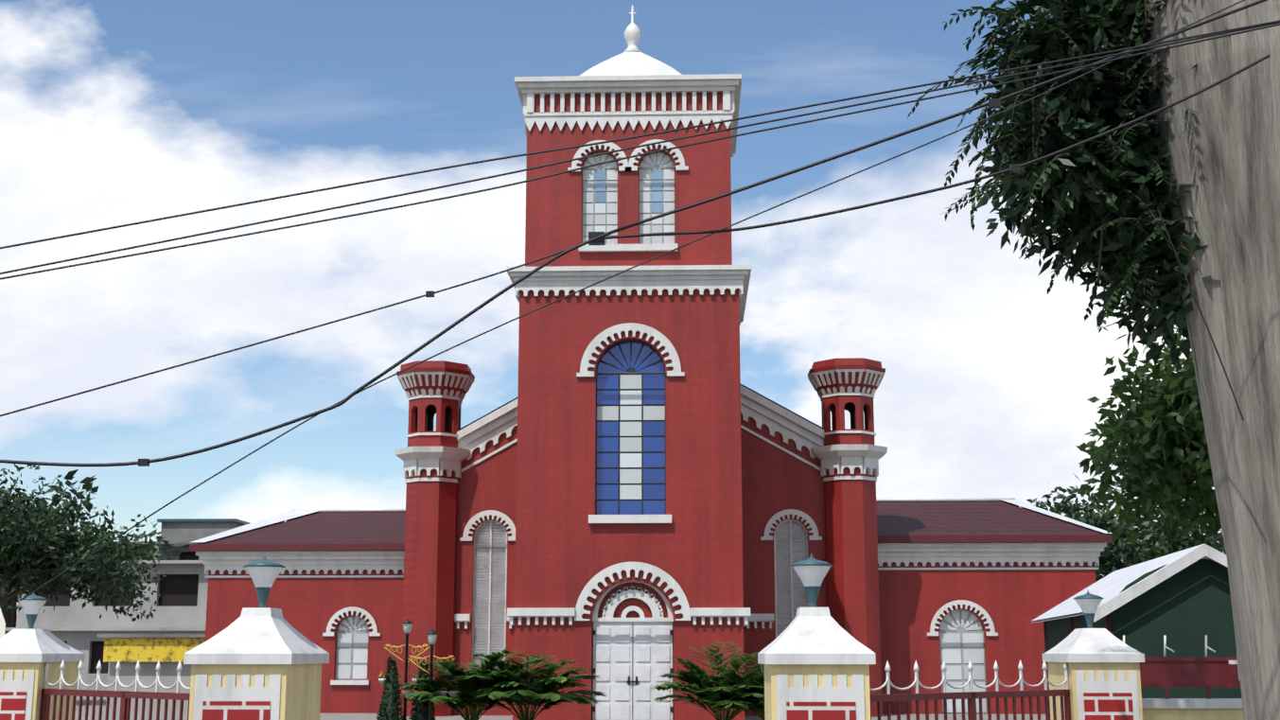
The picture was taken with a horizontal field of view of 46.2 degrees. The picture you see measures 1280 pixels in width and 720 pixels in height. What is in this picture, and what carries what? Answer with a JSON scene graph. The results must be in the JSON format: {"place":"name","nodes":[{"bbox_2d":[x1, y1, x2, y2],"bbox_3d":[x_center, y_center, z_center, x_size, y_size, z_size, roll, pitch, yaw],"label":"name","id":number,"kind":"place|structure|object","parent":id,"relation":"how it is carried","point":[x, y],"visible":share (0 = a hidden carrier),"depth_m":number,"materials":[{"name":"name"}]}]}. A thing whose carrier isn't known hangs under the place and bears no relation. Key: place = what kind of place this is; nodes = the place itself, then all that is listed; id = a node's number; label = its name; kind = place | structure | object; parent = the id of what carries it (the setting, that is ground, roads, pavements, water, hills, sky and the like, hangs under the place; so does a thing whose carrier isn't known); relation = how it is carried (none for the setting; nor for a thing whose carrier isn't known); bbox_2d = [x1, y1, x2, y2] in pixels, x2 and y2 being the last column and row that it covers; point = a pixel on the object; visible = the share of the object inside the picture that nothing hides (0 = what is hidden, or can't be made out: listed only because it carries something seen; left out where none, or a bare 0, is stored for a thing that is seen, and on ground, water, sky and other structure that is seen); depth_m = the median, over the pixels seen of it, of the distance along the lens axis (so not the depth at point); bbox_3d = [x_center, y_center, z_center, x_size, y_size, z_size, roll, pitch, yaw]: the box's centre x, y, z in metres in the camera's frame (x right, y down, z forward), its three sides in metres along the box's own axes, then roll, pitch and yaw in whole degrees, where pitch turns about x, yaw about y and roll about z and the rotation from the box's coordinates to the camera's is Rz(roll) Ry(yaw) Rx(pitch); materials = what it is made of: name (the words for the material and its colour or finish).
{"place":"outdoors","nodes":[
{"label":"outdoors","id":0,"kind":"place"},
{"bbox_2d":[117,518,249,560],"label":"building","id":1,"kind":"structure","parent":0,"point":[185,531],"depth_m":82.48,"materials":[{"name":"concrete"}]},
{"bbox_2d":[74,696,1045,719],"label":"pavement","id":2,"kind":"structure","parent":0,"point":[347,716],"depth_m":42.49,"materials":[{"name":"grey concrete"}]},
{"bbox_2d":[0,629,85,719],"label":"gate pillar","id":3,"kind":"structure","parent":2,"relation":"on","point":[26,655],"depth_m":15.46,"materials":[{"name":"paint"}]},
{"bbox_2d":[17,590,49,629],"bbox_3d":[-6.496,2.669,16.031,0.323,0.404,0.323,0,-11,2],"label":"lamp","id":4,"kind":"object","parent":3,"relation":"on","point":[32,604],"visible":0.85,"depth_m":15.97,"materials":[{"name":"white glass"}]},
{"bbox_2d":[0,463,170,621],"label":"tree","id":5,"kind":"object","parent":2,"relation":"on","point":[40,545],"visible":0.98,"depth_m":51.76,"materials":[{"name":"green plant"}]},
{"bbox_2d":[5,560,208,690],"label":"building","id":6,"kind":"structure","parent":2,"relation":"on","point":[180,606],"depth_m":65.80,"materials":[{"name":"paint"}]},
{"bbox_2d":[39,659,190,719],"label":"fence","id":7,"kind":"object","parent":2,"relation":"on","point":[125,703],"depth_m":14.55,"materials":[{"name":"red metal"}]},
{"bbox_2d":[96,633,205,707],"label":"market stall","id":8,"kind":"object","parent":2,"relation":"on","point":[143,648],"visible":0.52,"depth_m":49.34,"materials":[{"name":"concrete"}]},
{"bbox_2d":[183,607,329,719],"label":"gate pillar","id":9,"kind":"structure","parent":2,"relation":"on","point":[256,663],"depth_m":12.43,"materials":[{"name":"paint"}]},
{"bbox_2d":[243,555,285,607],"bbox_3d":[-3.304,1.938,13.168,0.380,0.475,0.380,0,-11,2],"label":"lamp","id":10,"kind":"object","parent":9,"relation":"on","point":[264,572],"visible":0.94,"depth_m":13.09,"materials":[{"name":"white glass"}]},
{"bbox_2d":[375,656,404,719],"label":"topiary","id":11,"kind":"object","parent":2,"relation":"on","point":[389,708],"visible":0.98,"depth_m":29.30,"materials":[{"name":"green plant"}]},
{"bbox_2d":[378,618,434,719],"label":"garden lamp","id":12,"kind":"object","parent":2,"relation":"on","point":[407,625],"visible":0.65,"depth_m":29.79,"materials":[{"name":"black metal"}]},
{"bbox_2d":[407,659,436,719],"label":"topiary","id":13,"kind":"object","parent":2,"relation":"on","point":[420,710],"visible":0.62,"depth_m":29.21,"materials":[{"name":"green plant"}]},
{"bbox_2d":[400,629,458,719],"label":"garden lamp","id":14,"kind":"object","parent":2,"relation":"on","point":[431,637],"visible":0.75,"depth_m":29.03,"materials":[{"name":"black metal"}]},
{"bbox_2d":[395,648,548,719],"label":"potted palm","id":15,"kind":"object","parent":2,"relation":"on","point":[462,680],"visible":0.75,"depth_m":28.86,"materials":[{"name":"plant"}]},
{"bbox_2d":[434,651,606,719],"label":"potted palm","id":16,"kind":"object","parent":2,"relation":"on","point":[540,689],"visible":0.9,"depth_m":28.98,"materials":[{"name":"plant"}]},
{"bbox_2d":[649,640,764,719],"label":"potted palm","id":17,"kind":"object","parent":2,"relation":"on","point":[704,692],"visible":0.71,"depth_m":29.03,"materials":[{"name":"plant"}]},
{"bbox_2d":[688,651,764,719],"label":"potted palm","id":18,"kind":"object","parent":2,"relation":"on","point":[755,699],"visible":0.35,"depth_m":28.82,"materials":[{"name":"plant"}]},
{"bbox_2d":[757,607,876,719],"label":"gate pillar","id":19,"kind":"structure","parent":2,"relation":"on","point":[815,661],"depth_m":12.26,"materials":[{"name":"paint"}]},
{"bbox_2d":[789,553,833,607],"bbox_3d":[1.493,1.907,13.009,0.380,0.475,0.380,0,-11,2],"label":"lamp","id":20,"kind":"object","parent":19,"relation":"on","point":[812,571],"visible":0.9,"depth_m":12.93,"materials":[{"name":"white glass"}]},
{"bbox_2d":[907,0,1279,719],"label":"roadside tree","id":21,"kind":"object","parent":2,"relation":"on","point":[1201,170],"visible":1,"depth_m":11.44,"materials":[{"name":"green plant"}]},
{"bbox_2d":[1042,628,1144,719],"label":"gate pillar","id":22,"kind":"structure","parent":2,"relation":"on","point":[1104,679],"depth_m":15.03,"materials":[{"name":"paint"}]},
{"bbox_2d":[869,659,1070,719],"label":"fence","id":23,"kind":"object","parent":22,"relation":"attached to","point":[971,695],"depth_m":14.16,"materials":[{"name":"red metal"}]},
{"bbox_2d":[1073,590,1104,628],"bbox_3d":[4.687,2.596,15.660,0.323,0.404,0.323,0,-11,2],"label":"lamp","id":24,"kind":"object","parent":22,"relation":"on","point":[1088,603],"visible":0.94,"depth_m":15.60,"materials":[{"name":"white glass"}]},
{"bbox_2d":[1026,480,1226,581],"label":"tree","id":25,"kind":"object","parent":2,"relation":"on","point":[1121,552],"visible":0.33,"depth_m":58.75,"materials":[{"name":"green plant"}]},
{"bbox_2d":[1073,326,1222,553],"bbox_3d":[7.424,2.301,17.106,4.740,6.028,4.309,0,-11,2],"label":"tree","id":26,"kind":"object","parent":2,"relation":"on","point":[1163,458],"visible":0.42,"depth_m":17.10,"materials":[{"name":"green plant"}]},
{"bbox_2d":[1122,635,1244,719],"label":"boundary wall","id":27,"kind":"structure","parent":2,"relation":"on","point":[1204,672],"depth_m":15.41,"materials":[{"name":"red paint"}]},
{"bbox_2d":[1227,653,1239,680],"bbox_3d":[6.087,3.102,15.221,0.220,0.290,0.017,0,-11,2],"label":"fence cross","id":28,"kind":"object","parent":27,"relation":"attached to","point":[1232,661],"visible":0.32,"depth_m":15.22,"materials":[{"name":"white metal"}]},
{"bbox_2d":[0,0,1223,637],"label":"sky","id":29,"kind":"structure","parent":0,"point":[113,113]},
{"bbox_2d":[0,0,1279,600],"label":"overhead cables","id":30,"kind":"object","parent":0,"point":[596,238],"visible":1,"depth_m":9.13,"materials":[{"name":"black rubber"}]},
{"bbox_2d":[189,4,1112,719],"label":"church","id":31,"kind":"structure","parent":0,"point":[630,491],"depth_m":40.77,"materials":[{"name":"red brick"}]},
{"bbox_2d":[1031,543,1241,719],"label":"house","id":32,"kind":"structure","parent":0,"point":[1181,601],"depth_m":22.23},
{"label":"ground","id":33,"kind":"structure","parent":0,"visible":0},
{"bbox_2d":[0,469,187,634],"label":"tree","id":34,"kind":"object","parent":33,"relation":"on","point":[9,621],"visible":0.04,"depth_m":71.65,"materials":[{"name":"green plant"}]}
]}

